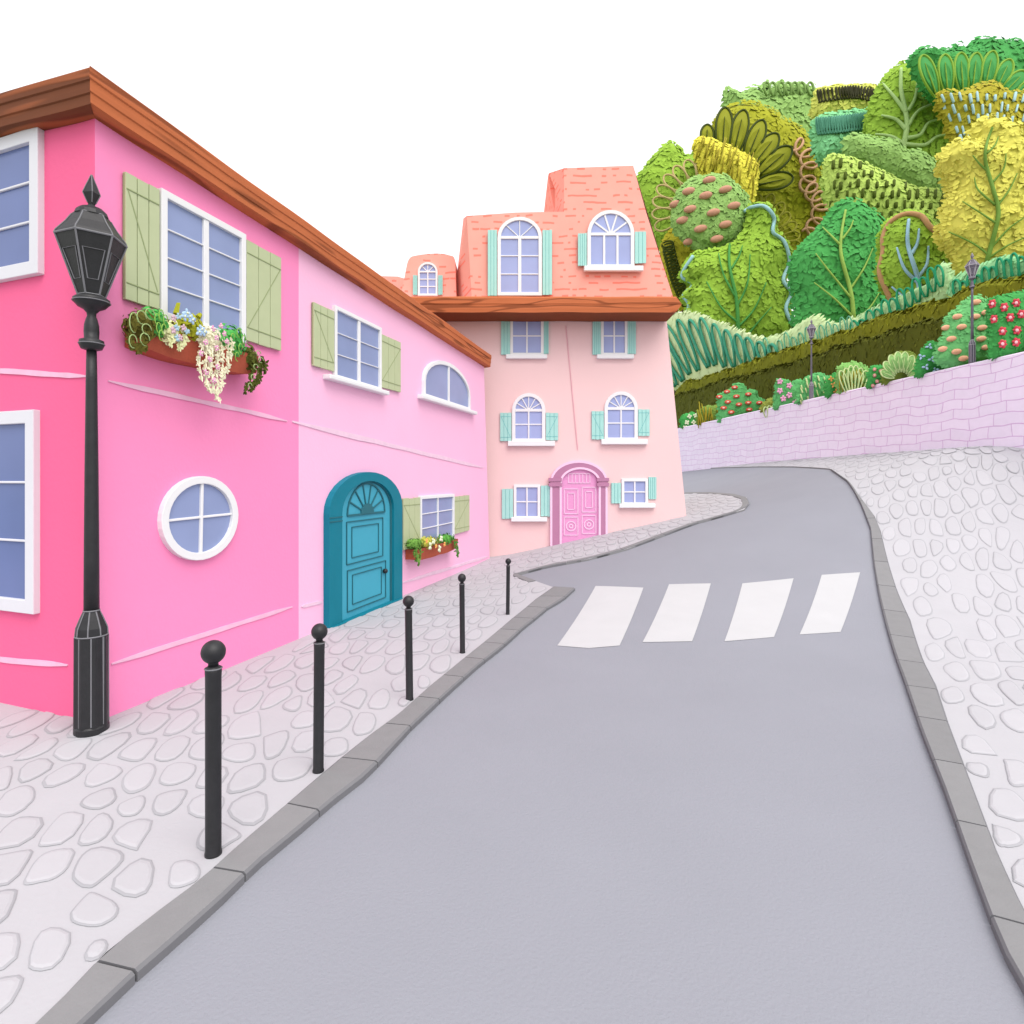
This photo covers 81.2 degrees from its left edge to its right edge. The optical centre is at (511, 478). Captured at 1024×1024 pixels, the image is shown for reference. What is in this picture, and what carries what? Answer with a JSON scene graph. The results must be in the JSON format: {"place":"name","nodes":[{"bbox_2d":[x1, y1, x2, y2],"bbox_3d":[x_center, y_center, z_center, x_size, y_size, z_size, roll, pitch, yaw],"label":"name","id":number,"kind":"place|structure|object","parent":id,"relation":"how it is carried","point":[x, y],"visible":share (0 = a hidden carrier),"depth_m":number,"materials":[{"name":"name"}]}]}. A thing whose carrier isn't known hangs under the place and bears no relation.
{"place":"outdoors","nodes":[
{"label":"outdoors","id":0,"kind":"place"},
{"bbox_2d":[0,493,748,1023],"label":"pavement","id":1,"kind":"structure","parent":0,"point":[102,843],"depth_m":4.60,"materials":[{"name":"stone"}]},
{"bbox_2d":[53,174,127,737],"bbox_3d":[-3.660,-0.223,5.200,0.504,4.846,0.529,0,0,0],"label":"street lamp","id":2,"kind":"object","parent":1,"relation":"on","point":[92,245],"visible":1,"depth_m":5.14,"materials":[{"name":"black metal"}]},
{"bbox_2d":[200,640,225,858],"bbox_3d":[-1.750,1.575,3.500,0.136,1.259,0.136,0,0,0],"label":"bollard","id":3,"kind":"object","parent":1,"relation":"on","point":[212,653],"visible":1,"depth_m":3.46,"materials":[{"name":"black metal"}]},
{"bbox_2d":[0,66,490,716],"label":"corner house","id":4,"kind":"structure","parent":1,"relation":"on","point":[330,466],"depth_m":6.47,"materials":[{"name":"pink paint"}]},
{"bbox_2d":[0,410,39,613],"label":"window","id":5,"kind":"structure","parent":4,"relation":"in","point":[20,429],"depth_m":5.72,"materials":[{"name":"white paint"}]},
{"bbox_2d":[0,127,43,282],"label":"window","id":6,"kind":"structure","parent":4,"relation":"in","point":[21,152],"depth_m":5.70,"materials":[{"name":"white paint"}]},
{"bbox_2d":[125,327,258,374],"bbox_3d":[-3.335,-1.321,6.367,0.245,0.259,1.544,0,0,16],"label":"flower box","id":7,"kind":"object","parent":4,"relation":"attached to","point":[158,349],"visible":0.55,"depth_m":6.11,"materials":[{"name":"ceramic"}]},
{"bbox_2d":[121,308,157,354],"bbox_3d":[-3.462,-1.366,5.585,0.309,0.477,0.434,0,0,-39],"label":"plant","id":8,"kind":"object","parent":7,"relation":"in","point":[139,324],"visible":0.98,"depth_m":5.51,"materials":[{"name":"green plant"}]},
{"bbox_2d":[141,306,168,340],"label":"plant","id":9,"kind":"object","parent":7,"relation":"in","point":[161,323],"visible":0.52,"depth_m":5.69,"materials":[{"name":"green plant"}]},
{"bbox_2d":[162,313,189,351],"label":"plant","id":10,"kind":"object","parent":7,"relation":"in","point":[171,335],"visible":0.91,"depth_m":5.80,"materials":[{"name":"beige plant"}]},
{"bbox_2d":[171,303,207,340],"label":"plant","id":11,"kind":"object","parent":7,"relation":"in","point":[187,319],"visible":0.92,"depth_m":6.07,"materials":[{"name":"yellow plant"}]},
{"bbox_2d":[195,323,234,403],"bbox_3d":[-3.239,-1.221,6.325,0.346,0.858,0.547,0,0,16],"label":"plant","id":12,"kind":"object","parent":7,"relation":"in","point":[209,342],"visible":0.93,"depth_m":6.26,"materials":[{"name":"white plant"}]},
{"bbox_2d":[215,323,247,361],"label":"plant","id":13,"kind":"object","parent":7,"relation":"in","point":[235,336],"visible":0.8,"depth_m":6.67,"materials":[{"name":"green plant"}]},
{"bbox_2d":[241,343,268,394],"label":"plant","id":14,"kind":"object","parent":7,"relation":"in","point":[251,360],"visible":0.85,"depth_m":6.93,"materials":[{"name":"green plant"}]},
{"bbox_2d":[157,476,237,559],"bbox_3d":[-3.402,0.429,6.521,0.080,0.914,1.072,0,0,16],"label":"window","id":15,"kind":"structure","parent":4,"relation":"in","point":[197,518],"depth_m":6.48,"materials":[{"name":"white paint"}]},
{"bbox_2d":[123,172,280,350],"bbox_3d":[-3.348,-2.269,6.706,0.080,1.308,2.246,0,0,16],"label":"window","id":16,"kind":"structure","parent":4,"relation":"in","point":[177,251],"depth_m":6.46,"materials":[{"name":"white paint"}]},
{"bbox_2d":[312,302,400,394],"bbox_3d":[-2.424,-2.034,9.740,0.150,1.148,2.681,0,0,16],"label":"window","id":17,"kind":"structure","parent":4,"relation":"in","point":[356,351],"depth_m":9.52,"materials":[{"name":"white paint"}]},
{"bbox_2d":[342,482,389,619],"bbox_3d":[-2.379,1.190,9.879,0.157,2.271,1.600,0,0,16],"label":"door","id":18,"kind":"structure","parent":4,"relation":"in","point":[366,508],"depth_m":9.84,"materials":[{"name":"teal wood"}]},
{"bbox_2d":[405,539,457,559],"bbox_3d":[-1.605,1.454,12.279,0.245,0.242,2.098,0,0,16],"label":"flower box","id":19,"kind":"object","parent":4,"relation":"attached to","point":[428,553],"visible":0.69,"depth_m":11.91,"materials":[{"name":"ceramic"}]},
{"bbox_2d":[405,538,424,566],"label":"plant","id":20,"kind":"object","parent":19,"relation":"in","point":[416,543],"visible":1,"depth_m":11.17,"materials":[{"name":"green plant"}]},
{"bbox_2d":[414,535,445,551],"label":"plant","id":21,"kind":"object","parent":19,"relation":"in","point":[430,541],"visible":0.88,"depth_m":11.68,"materials":[{"name":"yellow plant"}]},
{"bbox_2d":[436,533,459,557],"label":"plant","id":22,"kind":"object","parent":19,"relation":"in","point":[446,538],"visible":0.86,"depth_m":12.75,"materials":[{"name":"green plant"}]},
{"bbox_2d":[402,494,468,549],"bbox_3d":[-1.555,0.850,12.831,0.080,1.012,3.518,0,0,16],"label":"window","id":23,"kind":"structure","parent":4,"relation":"in","point":[433,515],"depth_m":12.57,"materials":[{"name":"white paint"}]},
{"bbox_2d":[417,361,476,414],"bbox_3d":[-1.373,-2.082,13.330,0.150,0.991,3.189,0,0,16],"label":"window","id":24,"kind":"structure","parent":4,"relation":"in","point":[443,384],"depth_m":13.15,"materials":[{"name":"white paint"}]},
{"bbox_2d":[311,623,327,773],"bbox_3d":[-1.454,1.648,4.497,0.120,1.113,0.120,0,-1,16],"label":"bollard","id":25,"kind":"object","parent":1,"relation":"on","point":[319,631],"visible":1,"depth_m":4.46,"materials":[{"name":"black metal"}]},
{"bbox_2d":[403,595,413,700],"bbox_3d":[-1.026,1.684,5.950,0.112,1.040,0.112,-1,-1,31],"label":"bollard","id":26,"kind":"object","parent":1,"relation":"on","point":[408,601],"visible":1,"depth_m":5.92,"materials":[{"name":"black metal"}]},
{"bbox_2d":[458,574,465,653],"bbox_3d":[-0.629,1.700,7.539,0.103,1.005,0.103,-1,1,-43],"label":"bollard","id":27,"kind":"object","parent":1,"relation":"on","point":[461,578],"visible":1,"depth_m":7.51,"materials":[{"name":"black metal"}]},
{"bbox_2d":[505,558,510,614],"bbox_3d":[-0.064,1.718,9.525,0.093,0.902,0.092,0,1,-28],"label":"bollard","id":28,"kind":"object","parent":1,"relation":"on","point":[508,561],"visible":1,"depth_m":9.50,"materials":[{"name":"black metal"}]},
{"bbox_2d":[382,166,685,556],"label":"tall house","id":29,"kind":"structure","parent":1,"relation":"on","point":[563,308],"depth_m":16.45,"materials":[{"name":"paint"}]},
{"bbox_2d":[413,262,442,295],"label":"window","id":30,"kind":"structure","parent":29,"relation":"in","point":[430,283],"depth_m":17.24,"materials":[{"name":"white paint"}]},
{"bbox_2d":[488,217,551,295],"bbox_3d":[0.217,-6.103,16.420,1.765,2.166,0.080,0,0,0],"label":"window","id":31,"kind":"structure","parent":29,"relation":"in","point":[520,257],"depth_m":16.40,"materials":[{"name":"white paint"}]},
{"bbox_2d":[501,321,548,358],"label":"window","id":32,"kind":"structure","parent":29,"relation":"in","point":[519,340],"depth_m":16.40,"materials":[{"name":"white paint"}]},
{"bbox_2d":[502,485,549,521],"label":"window","id":33,"kind":"structure","parent":29,"relation":"in","point":[526,497],"depth_m":16.40,"materials":[{"name":"white paint"}]},
{"bbox_2d":[500,393,557,445],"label":"window","id":34,"kind":"structure","parent":29,"relation":"in","point":[528,410],"depth_m":16.40,"materials":[{"name":"white paint"}]},
{"bbox_2d":[562,469,597,542],"bbox_3d":[1.868,0.787,16.438,1.057,2.138,0.064,0,0,0],"label":"door","id":35,"kind":"structure","parent":29,"relation":"in","point":[579,486],"depth_m":16.42,"materials":[{"name":"pink wood"}]},
{"bbox_2d":[578,210,645,271],"bbox_3d":[2.748,-6.529,16.385,1.871,1.691,0.150,0,0,0],"label":"window","id":36,"kind":"structure","parent":29,"relation":"in","point":[607,245],"depth_m":16.40,"materials":[{"name":"white paint"}]},
{"bbox_2d":[592,321,635,358],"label":"window","id":37,"kind":"structure","parent":29,"relation":"in","point":[611,339],"depth_m":16.40,"materials":[{"name":"white paint"}]},
{"bbox_2d":[592,391,649,444],"bbox_3d":[2.984,-1.669,16.395,1.590,1.457,0.150,0,0,0],"label":"window","id":38,"kind":"structure","parent":29,"relation":"in","point":[621,422],"depth_m":16.40,"materials":[{"name":"white paint"}]},
{"bbox_2d":[611,477,655,507],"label":"window","id":39,"kind":"structure","parent":29,"relation":"in","point":[630,493],"depth_m":16.40,"materials":[{"name":"white paint"}]},
{"bbox_2d":[0,0,1023,315],"label":"sky","id":40,"kind":"structure","parent":0,"point":[382,125],"materials":[{"name":"white"}]},
{"bbox_2d":[94,467,1023,1023],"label":"road","id":41,"kind":"structure","parent":0,"point":[532,823],"depth_m":3.62,"materials":[{"name":"grey asphalt"}]},
{"bbox_2d":[35,586,574,1023],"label":"kerb","id":42,"kind":"structure","parent":41,"relation":"on","point":[101,987],"depth_m":3.50,"materials":[{"name":"concrete"}]},
{"bbox_2d":[513,492,748,582],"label":"kerb","id":43,"kind":"structure","parent":41,"relation":"on","point":[744,501],"depth_m":13.86,"materials":[{"name":"concrete"}]},
{"bbox_2d":[557,572,859,647],"bbox_3d":[3.288,1.911,9.072,4.909,0.607,3.277,0,0,10],"label":"crosswalk marking","id":44,"kind":"object","parent":41,"relation":"on","point":[604,617],"visible":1,"depth_m":9.18,"materials":[{"name":"paint"}]},
{"bbox_2d":[831,469,1023,994],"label":"kerb","id":45,"kind":"structure","parent":41,"relation":"on","point":[1002,906],"depth_m":4.44,"materials":[{"name":"concrete"}]},
{"bbox_2d":[711,446,1023,907],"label":"pavement","id":46,"kind":"structure","parent":0,"point":[950,521],"depth_m":9.51,"materials":[{"name":"stone"}]},
{"bbox_2d":[678,352,1023,471],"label":"garden wall","id":47,"kind":"structure","parent":46,"relation":"on","point":[980,403],"depth_m":18.54,"materials":[{"name":"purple brick"}]},
{"bbox_2d":[679,411,696,428],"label":"flower bush","id":48,"kind":"object","parent":47,"relation":"on","point":[687,419],"visible":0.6,"depth_m":34.58,"materials":[{"name":"green plant"}]},
{"bbox_2d":[695,401,717,427],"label":"bush","id":49,"kind":"object","parent":47,"relation":"on","point":[707,413],"visible":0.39,"depth_m":32.15,"materials":[{"name":"yellow plant"}]},
{"bbox_2d":[715,382,764,422],"bbox_3d":[11.449,-3.802,29.780,2.597,2.055,0.538,0,0,0],"label":"flower bush","id":50,"kind":"object","parent":47,"relation":"on","point":[738,398],"visible":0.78,"depth_m":29.70,"materials":[{"name":"green plant"}]},
{"bbox_2d":[759,398,773,417],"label":"flower bush","id":51,"kind":"object","parent":47,"relation":"on","point":[767,404],"visible":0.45,"depth_m":25.58,"materials":[{"name":"green plant"}]},
{"bbox_2d":[772,378,802,410],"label":"flower bush","id":52,"kind":"object","parent":47,"relation":"on","point":[786,391],"visible":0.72,"depth_m":24.49,"materials":[{"name":"green plant"}]},
{"bbox_2d":[793,372,828,404],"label":"flower bush","id":53,"kind":"object","parent":47,"relation":"on","point":[819,379],"visible":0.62,"depth_m":22.91,"materials":[{"name":"green plant"}]},
{"bbox_2d":[807,319,815,398],"bbox_3d":[11.324,-4.514,22.594,0.311,3.029,0.332,0,0,0],"label":"street lamp","id":54,"kind":"object","parent":47,"relation":"on","point":[811,329],"visible":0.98,"depth_m":22.54,"materials":[{"name":"grey metal"}]},
{"bbox_2d":[822,372,836,398],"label":"flower bush","id":55,"kind":"object","parent":47,"relation":"on","point":[829,389],"visible":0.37,"depth_m":21.14,"materials":[{"name":"green plant"}]},
{"bbox_2d":[833,360,868,394],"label":"bush","id":56,"kind":"object","parent":47,"relation":"on","point":[850,376],"visible":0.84,"depth_m":20.47,"materials":[{"name":"green plant"}]},
{"bbox_2d":[865,364,882,388],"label":"flower bush","id":57,"kind":"object","parent":47,"relation":"on","point":[873,376],"visible":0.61,"depth_m":18.98,"materials":[{"name":"green plant"}]},
{"bbox_2d":[880,350,916,385],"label":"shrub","id":58,"kind":"object","parent":47,"relation":"on","point":[897,365],"visible":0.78,"depth_m":18.14,"materials":[{"name":"green plant"}]},
{"bbox_2d":[912,340,943,378],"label":"flower bush","id":59,"kind":"object","parent":47,"relation":"on","point":[924,363],"visible":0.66,"depth_m":16.97,"materials":[{"name":"green plant"}]},
{"bbox_2d":[932,294,989,368],"bbox_3d":[12.479,-4.025,16.355,1.856,2.093,0.590,0,0,0],"label":"flower bush","id":60,"kind":"object","parent":47,"relation":"on","point":[951,347],"visible":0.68,"depth_m":16.21,"materials":[{"name":"green plant"}]},
{"bbox_2d":[965,253,979,363],"bbox_3d":[12.035,-4.454,15.624,0.288,2.908,0.322,0,0,0],"label":"street lamp","id":61,"kind":"object","parent":47,"relation":"on","point":[972,265],"visible":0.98,"depth_m":15.59,"materials":[{"name":"grey metal"}]},
{"bbox_2d":[984,289,1023,360],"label":"flower bush","id":62,"kind":"object","parent":47,"relation":"on","point":[1004,320],"visible":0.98,"depth_m":14.62,"materials":[{"name":"green plant"}]},
{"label":"hill","id":63,"kind":"structure","parent":0,"visible":0},
{"bbox_2d":[637,140,698,393],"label":"tree","id":64,"kind":"object","parent":63,"relation":"on","point":[667,171],"visible":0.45,"depth_m":51.80,"materials":[{"name":"green plant"}]},
{"bbox_2d":[659,228,698,311],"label":"shrub","id":65,"kind":"object","parent":63,"relation":"on","point":[674,252],"visible":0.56,"depth_m":50.23,"materials":[{"name":"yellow plant"}]},
{"bbox_2d":[669,172,750,250],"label":"tree","id":66,"kind":"object","parent":63,"relation":"on","point":[706,211],"visible":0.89,"depth_m":46.49,"materials":[{"name":"green plant"}]},
{"bbox_2d":[667,310,777,390],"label":"plant","id":67,"kind":"object","parent":63,"relation":"on","point":[700,346],"visible":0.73,"depth_m":41.67,"materials":[{"name":"green plant"}]},
{"bbox_2d":[691,135,759,202],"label":"shrub","id":68,"kind":"object","parent":63,"relation":"on","point":[737,165],"visible":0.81,"depth_m":49.50,"materials":[{"name":"yellow plant"}]},
{"bbox_2d":[676,201,794,337],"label":"tree","id":69,"kind":"object","parent":63,"relation":"on","point":[740,281],"visible":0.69,"depth_m":45.13,"materials":[{"name":"green plant"}]},
{"bbox_2d":[699,106,793,190],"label":"plant","id":70,"kind":"object","parent":63,"relation":"on","point":[772,155],"visible":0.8,"depth_m":51.70,"materials":[{"name":"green plant"}]},
{"bbox_2d":[720,79,815,134],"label":"tree","id":71,"kind":"object","parent":63,"relation":"on","point":[789,99],"visible":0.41,"depth_m":61.42,"materials":[{"name":"green plant"}]},
{"bbox_2d":[712,99,827,255],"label":"tree","id":72,"kind":"object","parent":63,"relation":"on","point":[798,205],"visible":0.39,"depth_m":55.15,"materials":[{"name":"yellow plant"}]},
{"bbox_2d":[759,313,860,357],"bbox_3d":[14.811,-6.816,30.318,0.614,2.723,9.226,0,0,-6],"label":"plant","id":73,"kind":"object","parent":63,"relation":"on","point":[797,334],"visible":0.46,"depth_m":29.87,"materials":[{"name":"green plant"}]},
{"bbox_2d":[818,176,827,213],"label":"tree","id":74,"kind":"object","parent":63,"relation":"on","point":[822,189],"visible":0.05,"depth_m":55.37,"materials":[{"name":"green plant"}]},
{"bbox_2d":[786,197,885,327],"bbox_3d":[18.518,-10.594,32.927,6.501,9.810,3.118,0,0,0],"label":"tree","id":75,"kind":"object","parent":63,"relation":"on","point":[831,264],"visible":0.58,"depth_m":31.87,"materials":[{"name":"green plant"}]},
{"bbox_2d":[808,108,867,166],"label":"shrub","id":76,"kind":"object","parent":63,"relation":"on","point":[829,132],"visible":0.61,"depth_m":47.15,"materials":[{"name":"green plant"}]},
{"bbox_2d":[807,83,876,119],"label":"shrub","id":77,"kind":"object","parent":63,"relation":"on","point":[836,97],"visible":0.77,"depth_m":48.97,"materials":[{"name":"yellow plant"}]},
{"bbox_2d":[674,288,1023,427],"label":"hedge","id":78,"kind":"object","parent":63,"relation":"on","point":[878,349],"visible":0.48,"depth_m":25.36,"materials":[{"name":"green plant"}]},
{"bbox_2d":[674,274,1023,395],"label":"hedge","id":79,"kind":"object","parent":63,"relation":"on","point":[882,323],"visible":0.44,"depth_m":23.67,"materials":[{"name":"green plant"}]},
{"bbox_2d":[819,153,945,223],"bbox_3d":[23.576,-15.031,37.429,8.336,10.954,2.380,0,0,0],"label":"shrub","id":80,"kind":"object","parent":63,"relation":"on","point":[885,195],"visible":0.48,"depth_m":36.65,"materials":[{"name":"green plant"}]},
{"bbox_2d":[839,132,942,191],"bbox_3d":[25.902,-17.520,40.491,7.120,12.018,1.657,0,0,0],"label":"shrub","id":81,"kind":"object","parent":63,"relation":"on","point":[897,159],"visible":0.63,"depth_m":39.90,"materials":[{"name":"green plant"}]},
{"bbox_2d":[849,261,954,329],"bbox_3d":[15.506,-6.968,24.335,0.569,2.080,5.795,0,0,-6],"label":"plant","id":82,"kind":"object","parent":63,"relation":"on","point":[936,286],"visible":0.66,"depth_m":22.76,"materials":[{"name":"green plant"}]},
{"bbox_2d":[862,60,950,161],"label":"tree","id":83,"kind":"object","parent":63,"relation":"on","point":[900,107],"visible":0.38,"depth_m":43.69,"materials":[{"name":"green plant"}]},
{"bbox_2d":[872,208,951,299],"bbox_3d":[17.693,-8.106,25.919,3.718,7.201,2.349,0,0,0],"label":"tree","id":84,"kind":"object","parent":63,"relation":"on","point":[907,252],"visible":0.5,"depth_m":25.29,"materials":[{"name":"green plant"}]},
{"bbox_2d":[905,35,1023,105],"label":"tree","id":85,"kind":"object","parent":63,"relation":"on","point":[935,70],"visible":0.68,"depth_m":38.81,"materials":[{"name":"green plant"}]},
{"bbox_2d":[931,113,1023,275],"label":"tree","id":86,"kind":"object","parent":63,"relation":"on","point":[979,172],"visible":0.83,"depth_m":21.82,"materials":[{"name":"yellow plant"}]},
{"bbox_2d":[932,79,1023,143],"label":"shrub","id":87,"kind":"object","parent":63,"relation":"on","point":[961,111],"visible":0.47,"depth_m":34.31,"materials":[{"name":"yellow plant"}]},
{"bbox_2d":[946,252,1023,299],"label":"plant","id":88,"kind":"object","parent":63,"relation":"on","point":[1008,265],"visible":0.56,"depth_m":19.59,"materials":[{"name":"green plant"}]}
]}

